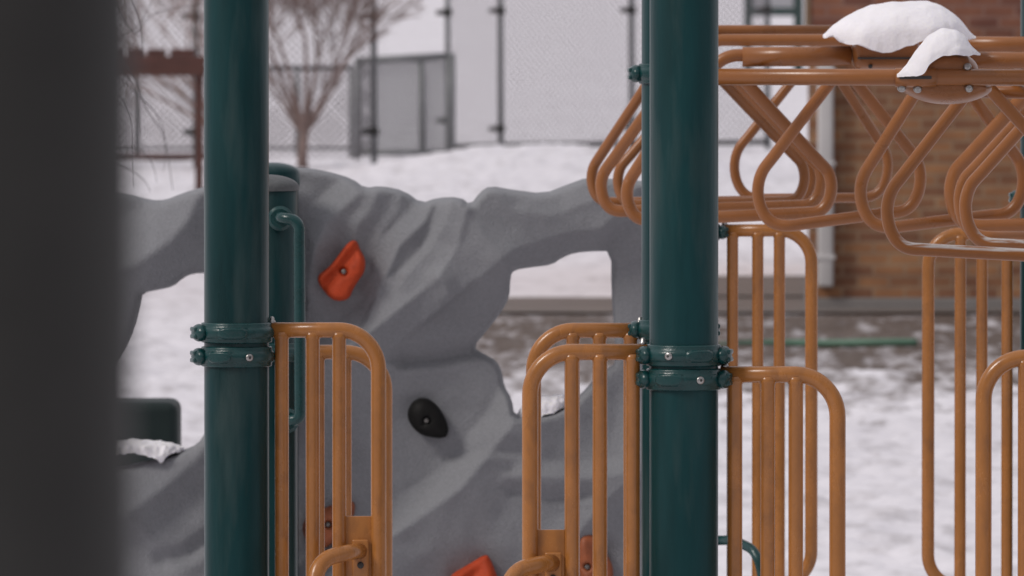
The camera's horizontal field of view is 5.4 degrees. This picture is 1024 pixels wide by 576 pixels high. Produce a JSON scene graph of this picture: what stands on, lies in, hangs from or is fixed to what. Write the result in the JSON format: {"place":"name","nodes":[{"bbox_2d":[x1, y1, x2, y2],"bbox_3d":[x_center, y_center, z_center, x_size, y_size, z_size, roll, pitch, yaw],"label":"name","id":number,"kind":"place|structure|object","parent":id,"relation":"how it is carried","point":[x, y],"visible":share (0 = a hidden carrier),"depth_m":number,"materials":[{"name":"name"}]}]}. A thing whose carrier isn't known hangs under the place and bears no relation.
{"place":"outdoors","nodes":[
{"label":"outdoors","id":0,"kind":"place"},
{"bbox_2d":[133,0,1019,575],"bbox_3d":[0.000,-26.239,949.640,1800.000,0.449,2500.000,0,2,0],"label":"ground","id":1,"kind":"structure","parent":0,"point":[879,390],"depth_m":78.49,"materials":[{"name":"white snow"}]},
{"bbox_2d":[0,0,133,575],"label":"post","id":2,"kind":"object","parent":1,"relation":"on","point":[66,287],"depth_m":4.00,"materials":[{"name":"black metal"}]},
{"bbox_2d":[134,398,180,462],"bbox_3d":[-1.165,0.893,31.216,0.417,1.143,0.350,0,2,0],"label":"play panel","id":3,"kind":"object","parent":1,"relation":"on","point":[155,419],"visible":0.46,"depth_m":31.03,"materials":[{"name":"green plastic"}]},
{"bbox_2d":[133,2,197,190],"bbox_3d":[-1.260,0.127,36.020,0.438,2.488,0.404,0,2,0],"label":"sapling","id":4,"kind":"object","parent":1,"relation":"on","point":[145,102],"visible":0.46,"depth_m":36.04,"materials":[{"name":"brown plant"}]},
{"bbox_2d":[134,187,203,575],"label":"climbing wall","id":5,"kind":"structure","parent":1,"relation":"on","point":[169,489],"depth_m":27.34,"materials":[{"name":"grey plastic"}]},
{"bbox_2d":[134,438,183,462],"bbox_3d":[-0.940,0.410,27.405,0.222,0.058,0.182,0,2,0],"label":"snow patch","id":6,"kind":"object","parent":5,"relation":"on","point":[160,451],"visible":0.64,"depth_m":27.34,"materials":[{"name":"white snow"}]},
{"bbox_2d":[134,49,203,188],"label":"timber frame","id":7,"kind":"object","parent":1,"relation":"on","point":[176,62],"visible":0.36,"depth_m":107.89,"materials":[{"name":"brown wood"}]},
{"bbox_2d":[134,153,203,159],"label":"timber kerb","id":8,"kind":"structure","parent":1,"relation":"on","point":[160,157],"depth_m":131.91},
{"bbox_2d":[133,0,272,124],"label":"bare tree","id":9,"kind":"object","parent":1,"relation":"on","point":[180,92],"visible":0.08,"depth_m":125.14,"materials":[{"name":"brown plant"}]},
{"bbox_2d":[190,0,274,575],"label":"post","id":10,"kind":"object","parent":1,"relation":"on","point":[234,355],"visible":1,"depth_m":21.16,"materials":[{"name":"teal metal"}]},
{"bbox_2d":[269,316,385,575],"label":"barrier","id":11,"kind":"object","parent":10,"relation":"attached to","point":[358,548],"visible":1,"depth_m":21.21,"materials":[{"name":"orange paint"}]},
{"bbox_2d":[134,65,353,157],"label":"fence","id":12,"kind":"object","parent":1,"relation":"on","point":[297,83],"visible":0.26,"depth_m":134.51,"materials":[{"name":"metal"}]},
{"bbox_2d":[269,162,299,575],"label":"post","id":13,"kind":"object","parent":1,"relation":"on","point":[286,170],"visible":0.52,"depth_m":27.18,"materials":[{"name":"teal metal"}]},
{"bbox_2d":[269,174,305,575],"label":"post","id":14,"kind":"object","parent":1,"relation":"on","point":[286,264],"visible":0.47,"depth_m":22.45,"materials":[{"name":"teal metal"}]},
{"bbox_2d":[320,345,391,575],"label":"barrier","id":15,"kind":"object","parent":14,"relation":"attached to","point":[356,354],"visible":0.41,"depth_m":22.51,"materials":[{"name":"orange metal"}]},
{"bbox_2d":[188,0,426,167],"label":"bare tree","id":16,"kind":"object","parent":1,"relation":"on","point":[303,125],"visible":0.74,"depth_m":126.00,"materials":[{"name":"brown plant"}]},
{"bbox_2d":[354,52,454,159],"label":"gate","id":17,"kind":"structure","parent":1,"relation":"on","point":[422,134],"depth_m":133.03,"materials":[{"name":"metal"}]},
{"bbox_2d":[133,0,771,166],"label":"chain link fence","id":18,"kind":"object","parent":1,"relation":"on","point":[499,128],"visible":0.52,"depth_m":137.41,"materials":[{"name":"metal"}]},
{"bbox_2d":[296,167,641,575],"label":"climbing wall","id":19,"kind":"structure","parent":1,"relation":"on","point":[418,290],"depth_m":27.31,"materials":[{"name":"grey plastic"}]},
{"bbox_2d":[517,393,563,417],"bbox_3d":[0.076,0.302,27.401,0.140,0.072,0.176,0,2,0],"label":"snow patch","id":20,"kind":"object","parent":19,"relation":"on","point":[553,404],"visible":0.56,"depth_m":27.33,"materials":[{"name":"white snow"}]},
{"bbox_2d":[627,0,719,575],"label":"post","id":21,"kind":"object","parent":1,"relation":"on","point":[640,74],"visible":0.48,"depth_m":21.18,"materials":[{"name":"teal metal"}]},
{"bbox_2d":[526,317,641,575],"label":"barrier","id":22,"kind":"object","parent":21,"relation":"attached to","point":[575,333],"visible":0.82,"depth_m":21.20,"materials":[{"name":"orange paint"}]},
{"bbox_2d":[586,25,1023,260],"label":"monkey bars","id":23,"kind":"object","parent":21,"relation":"attached to","point":[994,71],"visible":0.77,"depth_m":24.20,"materials":[{"name":"orange paint"}]},
{"bbox_2d":[823,1,975,52],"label":"snow pile","id":24,"kind":"object","parent":23,"relation":"on","point":[889,27],"visible":0.95,"depth_m":24.28,"materials":[{"name":"white snow"}]},
{"bbox_2d":[897,28,979,76],"bbox_3d":[0.831,-0.459,21.117,0.162,0.096,0.181,0,2,0],"label":"snow pile","id":25,"kind":"object","parent":23,"relation":"on","point":[935,45],"visible":1,"depth_m":21.04,"materials":[{"name":"white snow"}]},
{"bbox_2d":[635,0,732,575],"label":"post","id":26,"kind":"object","parent":1,"relation":"on","point":[683,355],"visible":1,"depth_m":19.96,"materials":[{"name":"teal metal"}]},
{"bbox_2d":[504,338,646,575],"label":"barrier","id":27,"kind":"object","parent":26,"relation":"attached to","point":[550,552],"visible":1,"depth_m":20.01,"materials":[{"name":"orange paint"}]},
{"bbox_2d":[720,364,845,575],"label":"barrier","id":28,"kind":"object","parent":26,"relation":"attached to","point":[768,378],"visible":1,"depth_m":20.01,"materials":[{"name":"orange metal"}]},
{"bbox_2d":[718,224,759,575],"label":"post","id":29,"kind":"object","parent":1,"relation":"on","point":[751,549],"visible":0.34,"depth_m":25.77,"materials":[{"name":"teal paint"}]},
{"bbox_2d":[721,223,817,575],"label":"barrier","id":30,"kind":"object","parent":29,"relation":"attached to","point":[757,233],"visible":0.81,"depth_m":26.01,"materials":[{"name":"orange paint"}]},
{"bbox_2d":[744,0,802,68],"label":"board","id":31,"kind":"object","parent":1,"relation":"on","point":[794,8],"visible":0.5,"depth_m":224.87,"materials":[{"name":"white glass"}]},
{"bbox_2d":[718,338,917,347],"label":"garden edging","id":32,"kind":"object","parent":1,"relation":"on","point":[879,342],"visible":0.81,"depth_m":67.40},
{"bbox_2d":[805,0,1020,308],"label":"brick building","id":33,"kind":"structure","parent":1,"relation":"on","point":[862,265],"depth_m":74.99,"materials":[{"name":"brick"}]},
{"bbox_2d":[1009,0,1023,349],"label":"post","id":34,"kind":"object","parent":1,"relation":"on","point":[1011,194],"visible":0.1,"depth_m":25.99,"materials":[{"name":"metal"}]},
{"bbox_2d":[922,227,1012,575],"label":"barrier","id":35,"kind":"object","parent":34,"relation":"attached to","point":[958,235],"visible":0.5,"depth_m":26.01,"materials":[{"name":"orange paint"}]},
{"bbox_2d":[501,275,1019,311],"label":"path","id":36,"kind":"structure","parent":0,"point":[794,285],"depth_m":76.46,"materials":[{"name":"concrete"}]},
{"bbox_3d":[1.156,0.210,20.015,0.181,3.480,0.151,0,2,0],"label":"post","id":37,"kind":"object","parent":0,"visible":0},
{"bbox_2d":[975,350,1023,575],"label":"barrier","id":38,"kind":"object","parent":37,"relation":"attached to","point":[996,370],"visible":1,"depth_m":20.01,"materials":[{"name":"orange metal"}]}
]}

